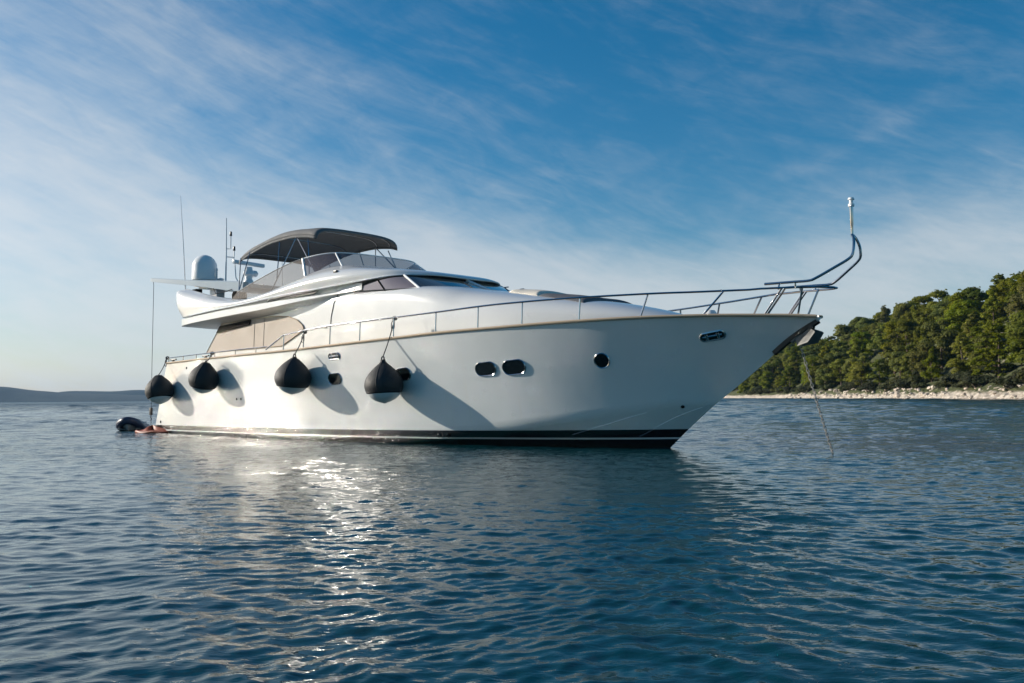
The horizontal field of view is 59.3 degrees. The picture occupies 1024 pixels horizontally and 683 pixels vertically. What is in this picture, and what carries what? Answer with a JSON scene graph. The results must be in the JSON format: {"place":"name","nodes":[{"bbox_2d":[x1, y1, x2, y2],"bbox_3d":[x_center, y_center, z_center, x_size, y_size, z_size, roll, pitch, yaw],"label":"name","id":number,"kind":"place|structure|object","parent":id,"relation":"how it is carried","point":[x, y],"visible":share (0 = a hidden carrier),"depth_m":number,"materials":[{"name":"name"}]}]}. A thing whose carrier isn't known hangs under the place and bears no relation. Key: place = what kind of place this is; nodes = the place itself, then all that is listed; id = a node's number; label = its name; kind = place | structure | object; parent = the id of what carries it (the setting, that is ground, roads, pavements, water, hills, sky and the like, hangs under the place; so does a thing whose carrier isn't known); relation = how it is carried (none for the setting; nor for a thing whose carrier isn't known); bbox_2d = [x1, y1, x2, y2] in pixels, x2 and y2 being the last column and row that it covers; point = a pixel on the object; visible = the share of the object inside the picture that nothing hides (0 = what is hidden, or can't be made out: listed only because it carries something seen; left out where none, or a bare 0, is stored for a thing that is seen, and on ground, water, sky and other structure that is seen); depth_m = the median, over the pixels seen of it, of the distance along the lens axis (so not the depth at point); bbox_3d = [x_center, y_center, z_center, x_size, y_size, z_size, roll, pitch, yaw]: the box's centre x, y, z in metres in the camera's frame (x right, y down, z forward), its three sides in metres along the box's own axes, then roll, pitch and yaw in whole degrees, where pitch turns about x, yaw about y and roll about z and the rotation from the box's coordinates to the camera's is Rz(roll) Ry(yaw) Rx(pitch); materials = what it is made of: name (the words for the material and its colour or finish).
{"place":"outdoors","nodes":[
{"label":"outdoors","id":0,"kind":"place"},
{"bbox_2d":[0,387,149,402],"bbox_3d":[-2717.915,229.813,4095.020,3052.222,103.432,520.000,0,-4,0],"label":"hills","id":1,"kind":"structure","parent":0,"point":[9,394],"depth_m":3929.51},
{"bbox_2d":[60,390,144,394],"bbox_3d":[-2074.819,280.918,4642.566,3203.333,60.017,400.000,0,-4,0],"label":"farther hills","id":2,"kind":"structure","parent":0,"point":[133,392],"depth_m":4573.63,"materials":[{"name":"grey"}]},
{"bbox_2d":[0,398,1023,682],"bbox_3d":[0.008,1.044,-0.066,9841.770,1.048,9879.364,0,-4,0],"label":"sea","id":3,"kind":"structure","parent":0,"point":[752,540],"depth_m":6.30,"materials":[{"name":"teal liquid"}]},
{"bbox_2d":[116,417,149,430],"bbox_3d":[-14.206,3.138,33.692,1.033,0.686,2.409,0,-4,-14],"label":"inflatable dinghy","id":4,"kind":"object","parent":3,"relation":"on","point":[128,423],"visible":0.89,"depth_m":32.79,"materials":[{"name":"rubber"}]},
{"bbox_2d":[135,425,167,432],"bbox_3d":[-12.105,2.999,30.425,1.788,0.354,0.798,-3,-4,36],"label":"orange float","id":5,"kind":"object","parent":3,"relation":"on","point":[152,429],"visible":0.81,"depth_m":30.18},
{"bbox_2d":[149,196,861,447],"bbox_3d":[-2.432,-0.938,24.882,24.406,9.201,5.608,-4,-5,44],"label":"motor yacht","id":6,"kind":"object","parent":3,"relation":"on","point":[471,360],"visible":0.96,"depth_m":20.98,"materials":[{"name":"white plastic"}]},
{"bbox_2d":[145,356,173,403],"bbox_3d":[-11.544,1.253,29.528,1.040,1.598,0.995,-4,-5,44],"label":"fender","id":7,"kind":"object","parent":6,"relation":"hanging from","point":[159,388],"visible":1,"depth_m":29.15,"materials":[{"name":"black rubber"}]},
{"bbox_2d":[188,351,218,393],"bbox_3d":[-9.280,0.921,27.195,0.903,1.304,0.965,-4,-5,44],"label":"fender","id":8,"kind":"object","parent":6,"relation":"hanging from","point":[203,377],"visible":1,"depth_m":26.86,"materials":[{"name":"black rubber"}]},
{"bbox_2d":[274,331,310,394],"bbox_3d":[-5.737,0.527,23.679,0.951,1.738,1.008,-4,-5,44],"label":"fender","id":9,"kind":"object","parent":6,"relation":"hanging from","point":[292,375],"visible":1,"depth_m":23.32,"materials":[{"name":"black rubber"}]},
{"bbox_2d":[267,291,317,302],"bbox_3d":[-6.216,-1.288,25.478,2.650,0.165,0.030,-4,-5,44],"label":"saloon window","id":10,"kind":"structure","parent":6,"relation":"in","point":[312,292],"depth_m":25.43,"materials":[{"name":"glass"}]},
{"bbox_2d":[364,316,403,402],"bbox_3d":[-3.025,0.413,21.264,0.923,2.097,0.923,-4,-5,44],"label":"fender","id":11,"kind":"object","parent":6,"relation":"hanging from","point":[383,383],"visible":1,"depth_m":20.94,"materials":[{"name":"black rubber"}]},
{"bbox_2d":[509,289,575,294],"bbox_3d":[0.948,-1.112,21.599,0.900,0.281,2.000,-4,-5,44],"label":"sun cushion","id":12,"kind":"object","parent":6,"relation":"on","point":[531,291],"visible":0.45,"depth_m":20.97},
{"bbox_2d":[539,293,630,303],"bbox_3d":[1.810,-0.936,20.749,1.300,0.383,2.100,-4,-5,44],"label":"sun pad","id":13,"kind":"object","parent":6,"relation":"on","point":[554,295],"visible":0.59,"depth_m":20.14,"materials":[{"name":"fabric"}]},
{"bbox_2d":[800,347,833,452],"bbox_3d":[5.751,1.215,16.881,0.639,2.309,0.056,-3,-4,32],"label":"anchor chain","id":14,"kind":"object","parent":6,"relation":"attached to","point":[812,387],"visible":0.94,"depth_m":16.89,"materials":[{"name":"metal"}]},
{"bbox_2d":[0,0,1023,391],"label":"sky","id":15,"kind":"structure","parent":0,"point":[578,147],"materials":[{"name":"blue"}]},
{"bbox_2d":[724,304,1023,399],"bbox_3d":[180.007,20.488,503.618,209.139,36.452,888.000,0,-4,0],"label":"headland","id":16,"kind":"structure","parent":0,"point":[976,393],"depth_m":217.00,"materials":[{"name":"stone"}]},
{"bbox_2d":[737,379,749,393],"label":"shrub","id":17,"kind":"object","parent":16,"relation":"on","point":[744,387],"visible":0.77,"depth_m":464.97,"materials":[{"name":"green plant"}]},
{"bbox_2d":[748,374,761,390],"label":"pine tree","id":18,"kind":"object","parent":16,"relation":"on","point":[755,382],"visible":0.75,"depth_m":424.53,"materials":[{"name":"green plant"}]},
{"bbox_2d":[759,371,774,388],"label":"pine tree","id":19,"kind":"object","parent":16,"relation":"on","point":[768,381],"visible":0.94,"depth_m":402.69,"materials":[{"name":"green plant"}]},
{"bbox_2d":[761,358,784,384],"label":"pine tree","id":20,"kind":"object","parent":16,"relation":"on","point":[772,365],"visible":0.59,"depth_m":420.70,"materials":[{"name":"green plant"}]},
{"bbox_2d":[770,353,790,371],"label":"pine tree","id":21,"kind":"object","parent":16,"relation":"on","point":[785,356],"visible":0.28,"depth_m":426.44,"materials":[{"name":"green plant"}]},
{"bbox_2d":[774,376,786,386],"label":"pine tree","id":22,"kind":"object","parent":16,"relation":"on","point":[778,381],"visible":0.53,"depth_m":389.04,"materials":[{"name":"green plant"}]},
{"bbox_2d":[779,365,796,390],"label":"pine tree","id":23,"kind":"object","parent":16,"relation":"on","point":[788,372],"visible":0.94,"depth_m":362.26,"materials":[{"name":"green plant"}]},
{"bbox_2d":[782,356,801,377],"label":"pine tree","id":24,"kind":"object","parent":16,"relation":"on","point":[790,360],"visible":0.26,"depth_m":398.89,"materials":[{"name":"green plant"}]},
{"bbox_2d":[786,362,801,383],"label":"pine tree","id":25,"kind":"object","parent":16,"relation":"on","point":[796,365],"visible":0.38,"depth_m":390.81,"materials":[{"name":"green plant"}]},
{"bbox_2d":[785,345,806,370],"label":"pine tree","id":26,"kind":"object","parent":16,"relation":"on","point":[795,353],"visible":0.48,"depth_m":407.64,"materials":[{"name":"green plant"}]},
{"bbox_2d":[796,386,814,392],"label":"shrub","id":27,"kind":"object","parent":16,"relation":"on","point":[802,389],"visible":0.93,"depth_m":320.87,"materials":[{"name":"green plant"}]},
{"bbox_2d":[799,345,821,366],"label":"pine tree","id":28,"kind":"object","parent":16,"relation":"on","point":[812,351],"visible":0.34,"depth_m":371.79,"materials":[{"name":"green plant"}]},
{"bbox_2d":[800,355,822,382],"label":"pine tree","id":29,"kind":"object","parent":16,"relation":"on","point":[807,363],"visible":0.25,"depth_m":336.44,"materials":[{"name":"green plant"}]},
{"bbox_2d":[802,357,822,383],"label":"pine tree","id":30,"kind":"object","parent":16,"relation":"on","point":[811,360],"visible":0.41,"depth_m":329.34,"materials":[{"name":"green plant"}]},
{"bbox_2d":[805,367,821,381],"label":"pine tree","id":31,"kind":"object","parent":16,"relation":"on","point":[812,370],"visible":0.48,"depth_m":322.24,"materials":[{"name":"green plant"}]},
{"bbox_2d":[805,339,824,355],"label":"pine tree","id":32,"kind":"object","parent":16,"relation":"on","point":[818,344],"visible":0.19,"depth_m":404.06,"materials":[{"name":"green plant"}]},
{"bbox_2d":[814,367,833,388],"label":"pine tree","id":33,"kind":"object","parent":16,"relation":"on","point":[823,375],"visible":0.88,"depth_m":306.02,"materials":[{"name":"green plant"}]},
{"bbox_2d":[818,344,831,363],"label":"pine tree","id":34,"kind":"object","parent":16,"relation":"on","point":[822,354],"visible":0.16,"depth_m":349.23,"materials":[{"name":"green plant"}]},
{"bbox_2d":[819,383,834,390],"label":"shrub","id":35,"kind":"object","parent":16,"relation":"on","point":[829,385],"visible":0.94,"depth_m":303.81,"materials":[{"name":"green plant"}]},
{"bbox_2d":[815,355,843,383],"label":"pine tree","id":36,"kind":"object","parent":16,"relation":"on","point":[827,364],"visible":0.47,"depth_m":310.37,"materials":[{"name":"green plant"}]},
{"bbox_2d":[824,346,848,372],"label":"pine tree","id":37,"kind":"object","parent":16,"relation":"on","point":[840,354],"visible":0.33,"depth_m":317.35,"materials":[{"name":"green plant"}]},
{"bbox_2d":[827,358,849,385],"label":"pine tree","id":38,"kind":"object","parent":16,"relation":"on","point":[838,363],"visible":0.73,"depth_m":299.24,"materials":[{"name":"green plant"}]},
{"bbox_2d":[831,340,851,359],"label":"pine tree","id":39,"kind":"object","parent":16,"relation":"on","point":[838,345],"visible":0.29,"depth_m":327.22,"materials":[{"name":"green plant"}]},
{"bbox_2d":[833,323,855,354],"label":"pine tree","id":40,"kind":"object","parent":16,"relation":"on","point":[844,331],"visible":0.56,"depth_m":367.97,"materials":[{"name":"green plant"}]},
{"bbox_2d":[841,357,862,380],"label":"pine tree","id":41,"kind":"object","parent":16,"relation":"on","point":[847,365],"visible":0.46,"depth_m":292.58,"materials":[{"name":"green plant"}]},
{"bbox_2d":[845,361,860,382],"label":"pine tree","id":42,"kind":"object","parent":16,"relation":"on","point":[848,374],"visible":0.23,"depth_m":284.87,"materials":[{"name":"green plant"}]},
{"bbox_2d":[847,380,862,388],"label":"shrub","id":43,"kind":"object","parent":16,"relation":"on","point":[852,384],"visible":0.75,"depth_m":274.10,"materials":[{"name":"green plant"}]},
{"bbox_2d":[848,317,865,331],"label":"pine tree","id":44,"kind":"object","parent":16,"relation":"on","point":[855,320],"visible":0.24,"depth_m":397.49,"materials":[{"name":"green plant"}]},
{"bbox_2d":[846,337,871,372],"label":"pine tree","id":45,"kind":"object","parent":16,"relation":"on","point":[854,351],"visible":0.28,"depth_m":307.88,"materials":[{"name":"green plant"}]},
{"bbox_2d":[849,363,871,384],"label":"pine tree","id":46,"kind":"object","parent":16,"relation":"on","point":[861,369],"visible":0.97,"depth_m":270.11,"materials":[{"name":"green plant"}]},
{"bbox_2d":[852,352,873,380],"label":"pine tree","id":47,"kind":"object","parent":16,"relation":"on","point":[863,358],"visible":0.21,"depth_m":278.77,"materials":[{"name":"green plant"}]},
{"bbox_2d":[854,317,873,328],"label":"pine tree","id":48,"kind":"object","parent":16,"relation":"on","point":[862,322],"visible":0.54,"depth_m":361.25,"materials":[{"name":"green plant"}]},
{"bbox_2d":[849,331,879,357],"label":"pine tree","id":49,"kind":"object","parent":16,"relation":"on","point":[862,340],"visible":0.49,"depth_m":319.90,"materials":[{"name":"green plant"}]},
{"bbox_2d":[859,381,878,391],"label":"shrub","id":50,"kind":"object","parent":16,"relation":"on","point":[871,385],"visible":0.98,"depth_m":258.14,"materials":[{"name":"green plant"}]},
{"bbox_2d":[866,357,890,384],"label":"pine tree","id":51,"kind":"object","parent":16,"relation":"on","point":[880,368],"visible":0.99,"depth_m":260.97,"materials":[{"name":"green plant"}]},
{"bbox_2d":[866,323,891,350],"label":"pine tree","id":52,"kind":"object","parent":16,"relation":"on","point":[877,342],"visible":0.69,"depth_m":309.20,"materials":[{"name":"green plant"}]},
{"bbox_2d":[869,322,893,339],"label":"pine tree","id":53,"kind":"object","parent":16,"relation":"on","point":[874,326],"visible":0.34,"depth_m":342.78,"materials":[{"name":"green plant"}]},
{"bbox_2d":[875,305,891,322],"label":"pine tree","id":54,"kind":"object","parent":16,"relation":"on","point":[883,317],"visible":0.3,"depth_m":378.06,"materials":[{"name":"green plant"}]},
{"bbox_2d":[873,311,894,322],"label":"pine tree","id":55,"kind":"object","parent":16,"relation":"on","point":[877,314],"visible":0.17,"depth_m":388.93,"materials":[{"name":"green plant"}]},
{"bbox_2d":[878,330,902,373],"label":"pine tree","id":56,"kind":"object","parent":16,"relation":"on","point":[895,342],"visible":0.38,"depth_m":265.74,"materials":[{"name":"green plant"}]},
{"bbox_2d":[880,317,913,353],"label":"pine tree","id":57,"kind":"object","parent":16,"relation":"on","point":[890,327],"visible":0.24,"depth_m":284.68,"materials":[{"name":"green plant"}]},
{"bbox_2d":[884,345,910,376],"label":"pine tree","id":58,"kind":"object","parent":16,"relation":"on","point":[897,348],"visible":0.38,"depth_m":257.46,"materials":[{"name":"green plant"}]},
{"bbox_2d":[888,351,909,376],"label":"pine tree","id":59,"kind":"object","parent":16,"relation":"on","point":[898,355],"visible":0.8,"depth_m":252.10,"materials":[{"name":"green plant"}]},
{"bbox_2d":[892,302,912,321],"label":"pine tree","id":60,"kind":"object","parent":16,"relation":"on","point":[900,309],"visible":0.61,"depth_m":325.49,"materials":[{"name":"green plant"}]},
{"bbox_2d":[895,380,911,389],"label":"shrub","id":61,"kind":"object","parent":16,"relation":"on","point":[904,384],"visible":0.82,"depth_m":223.21,"materials":[{"name":"green plant"}]},
{"bbox_2d":[894,319,921,351],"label":"pine tree","id":62,"kind":"object","parent":16,"relation":"on","point":[904,325],"visible":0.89,"depth_m":277.00,"materials":[{"name":"green plant"}]},
{"bbox_2d":[897,342,918,380],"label":"pine tree","id":63,"kind":"object","parent":16,"relation":"on","point":[905,360],"visible":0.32,"depth_m":242.08,"materials":[{"name":"green plant"}]},
{"bbox_2d":[898,310,920,343],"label":"pine tree","id":64,"kind":"object","parent":16,"relation":"on","point":[908,314],"visible":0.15,"depth_m":297.53,"materials":[{"name":"green plant"}]},
{"bbox_2d":[907,327,920,352],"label":"pine tree","id":65,"kind":"object","parent":16,"relation":"on","point":[916,332],"visible":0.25,"depth_m":263.29,"materials":[{"name":"green plant"}]},
{"bbox_2d":[907,375,930,383],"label":"shrub","id":66,"kind":"object","parent":16,"relation":"on","point":[914,379],"visible":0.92,"depth_m":217.71,"materials":[{"name":"green plant"}]},
{"bbox_2d":[909,295,934,321],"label":"pine tree","id":67,"kind":"object","parent":16,"relation":"on","point":[916,310],"visible":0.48,"depth_m":310.91,"materials":[{"name":"green plant"}]},
{"bbox_2d":[905,342,943,375],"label":"pine tree","id":68,"kind":"object","parent":16,"relation":"on","point":[918,358],"visible":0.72,"depth_m":220.70,"materials":[{"name":"green plant"}]},
{"bbox_2d":[915,306,933,328],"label":"pine tree","id":69,"kind":"object","parent":16,"relation":"on","point":[919,319],"visible":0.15,"depth_m":303.43,"materials":[{"name":"green plant"}]},
{"bbox_2d":[919,317,932,336],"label":"pine tree","id":70,"kind":"object","parent":16,"relation":"on","point":[924,331],"visible":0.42,"depth_m":289.23,"materials":[{"name":"green plant"}]},
{"bbox_2d":[921,347,944,381],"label":"pine tree","id":71,"kind":"object","parent":16,"relation":"on","point":[932,369],"visible":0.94,"depth_m":214.42,"materials":[{"name":"green plant"}]},
{"bbox_2d":[922,289,949,321],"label":"pine tree","id":72,"kind":"object","parent":16,"relation":"on","point":[941,294],"visible":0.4,"depth_m":294.68,"materials":[{"name":"green plant"}]},
{"bbox_2d":[917,316,959,368],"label":"pine tree","id":73,"kind":"object","parent":16,"relation":"on","point":[944,337],"visible":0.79,"depth_m":224.24,"materials":[{"name":"green plant"}]},
{"bbox_2d":[928,300,950,322],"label":"pine tree","id":74,"kind":"object","parent":16,"relation":"on","point":[939,312],"visible":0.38,"depth_m":275.94,"materials":[{"name":"green plant"}]},
{"bbox_2d":[932,381,946,389],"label":"shrub","id":75,"kind":"object","parent":16,"relation":"on","point":[939,384],"visible":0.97,"depth_m":203.71,"materials":[{"name":"green plant"}]},
{"bbox_2d":[938,374,958,381],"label":"shrub","id":76,"kind":"object","parent":16,"relation":"on","point":[946,378],"visible":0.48,"depth_m":202.32,"materials":[{"name":"green plant"}]},
{"bbox_2d":[941,380,957,386],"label":"shrub","id":77,"kind":"object","parent":16,"relation":"on","point":[948,383],"visible":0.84,"depth_m":201.81,"materials":[{"name":"green plant"}]},
{"bbox_2d":[936,299,980,335],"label":"pine tree","id":78,"kind":"object","parent":16,"relation":"on","point":[964,311],"visible":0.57,"depth_m":245.45,"materials":[{"name":"green plant"}]},
{"bbox_2d":[945,333,976,373],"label":"pine tree","id":79,"kind":"object","parent":16,"relation":"on","point":[961,340],"visible":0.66,"depth_m":203.14,"materials":[{"name":"green plant"}]},
{"bbox_2d":[950,370,976,379],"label":"shrub","id":80,"kind":"object","parent":16,"relation":"on","point":[958,375],"visible":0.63,"depth_m":197.10,"materials":[{"name":"green plant"}]},
{"bbox_2d":[941,288,986,328],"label":"pine tree","id":81,"kind":"object","parent":16,"relation":"on","point":[957,297],"visible":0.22,"depth_m":256.89,"materials":[{"name":"green plant"}]},
{"bbox_2d":[949,311,982,350],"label":"pine tree","id":82,"kind":"object","parent":16,"relation":"on","point":[971,323],"visible":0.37,"depth_m":215.82,"materials":[{"name":"green plant"}]},
{"bbox_2d":[951,287,989,310],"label":"pine tree","id":83,"kind":"object","parent":16,"relation":"on","point":[971,293],"visible":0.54,"depth_m":263.45,"materials":[{"name":"green plant"}]},
{"bbox_2d":[963,325,983,357],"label":"pine tree","id":84,"kind":"object","parent":16,"relation":"on","point":[974,329],"visible":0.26,"depth_m":208.77,"materials":[{"name":"green plant"}]},
{"bbox_2d":[960,374,988,387],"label":"shrub","id":85,"kind":"object","parent":16,"relation":"on","point":[967,379],"visible":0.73,"depth_m":186.65,"materials":[{"name":"green plant"}]},
{"bbox_2d":[969,375,993,385],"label":"shrub","id":86,"kind":"object","parent":16,"relation":"on","point":[979,380],"visible":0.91,"depth_m":184.81,"materials":[{"name":"green plant"}]},
{"bbox_2d":[968,329,1007,368],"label":"pine tree","id":87,"kind":"object","parent":16,"relation":"on","point":[974,354],"visible":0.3,"depth_m":195.83,"materials":[{"name":"green plant"}]},
{"bbox_2d":[976,363,1008,376],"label":"shrub","id":88,"kind":"object","parent":16,"relation":"on","point":[993,370],"visible":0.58,"depth_m":188.67,"materials":[{"name":"green plant"}]},
{"bbox_2d":[978,288,1008,324],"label":"pine tree","id":89,"kind":"object","parent":16,"relation":"on","point":[992,302],"visible":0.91,"depth_m":233.48,"materials":[{"name":"green plant"}]},
{"bbox_2d":[966,321,1023,377],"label":"pine tree","id":90,"kind":"object","parent":16,"relation":"on","point":[998,353],"visible":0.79,"depth_m":185.84,"materials":[{"name":"green plant"}]},
{"bbox_2d":[981,287,1008,315],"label":"pine tree","id":91,"kind":"object","parent":16,"relation":"on","point":[1000,310],"visible":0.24,"depth_m":249.25,"materials":[{"name":"green plant"}]},
{"bbox_2d":[989,273,1007,303],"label":"pine tree","id":92,"kind":"object","parent":16,"relation":"on","point":[999,277],"visible":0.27,"depth_m":272.59,"materials":[{"name":"green plant"}]},
{"bbox_2d":[987,277,1016,315],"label":"pine tree","id":93,"kind":"object","parent":16,"relation":"on","point":[1002,288],"visible":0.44,"depth_m":240.65,"materials":[{"name":"green plant"}]},
{"bbox_2d":[989,375,1023,388],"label":"shrub","id":94,"kind":"object","parent":16,"relation":"on","point":[995,380],"visible":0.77,"depth_m":171.40,"materials":[{"name":"green plant"}]},
{"bbox_2d":[996,377,1019,387],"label":"shrub","id":95,"kind":"object","parent":16,"relation":"on","point":[1005,383],"visible":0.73,"depth_m":171.03,"materials":[{"name":"green plant"}]},
{"bbox_2d":[1004,271,1021,312],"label":"pine tree","id":96,"kind":"object","parent":16,"relation":"on","point":[1016,276],"visible":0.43,"depth_m":228.27,"materials":[{"name":"green plant"}]},
{"bbox_2d":[1003,338,1023,366],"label":"pine tree","id":97,"kind":"object","parent":16,"relation":"on","point":[1016,350],"visible":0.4,"depth_m":180.46,"materials":[{"name":"green plant"}]},
{"bbox_2d":[1004,282,1023,312],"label":"pine tree","id":98,"kind":"object","parent":16,"relation":"on","point":[1017,305],"visible":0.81,"depth_m":198.75,"materials":[{"name":"green plant"}]},
{"bbox_2d":[1005,310,1023,363],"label":"pine tree","id":99,"kind":"object","parent":16,"relation":"on","point":[1015,329],"visible":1,"depth_m":171.74,"materials":[{"name":"green plant"}]},
{"bbox_2d":[1008,274,1023,291],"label":"pine tree","id":100,"kind":"object","parent":16,"relation":"on","point":[1014,287],"visible":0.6,"depth_m":219.00,"materials":[{"name":"green plant"}]},
{"bbox_2d":[1012,368,1023,378],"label":"shrub","id":101,"kind":"object","parent":16,"relation":"on","point":[1014,373],"visible":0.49,"depth_m":169.29,"materials":[{"name":"green plant"}]},
{"bbox_2d":[1016,271,1023,311],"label":"pine tree","id":102,"kind":"object","parent":16,"relation":"on","point":[1022,277],"visible":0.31,"depth_m":211.71,"materials":[{"name":"green plant"}]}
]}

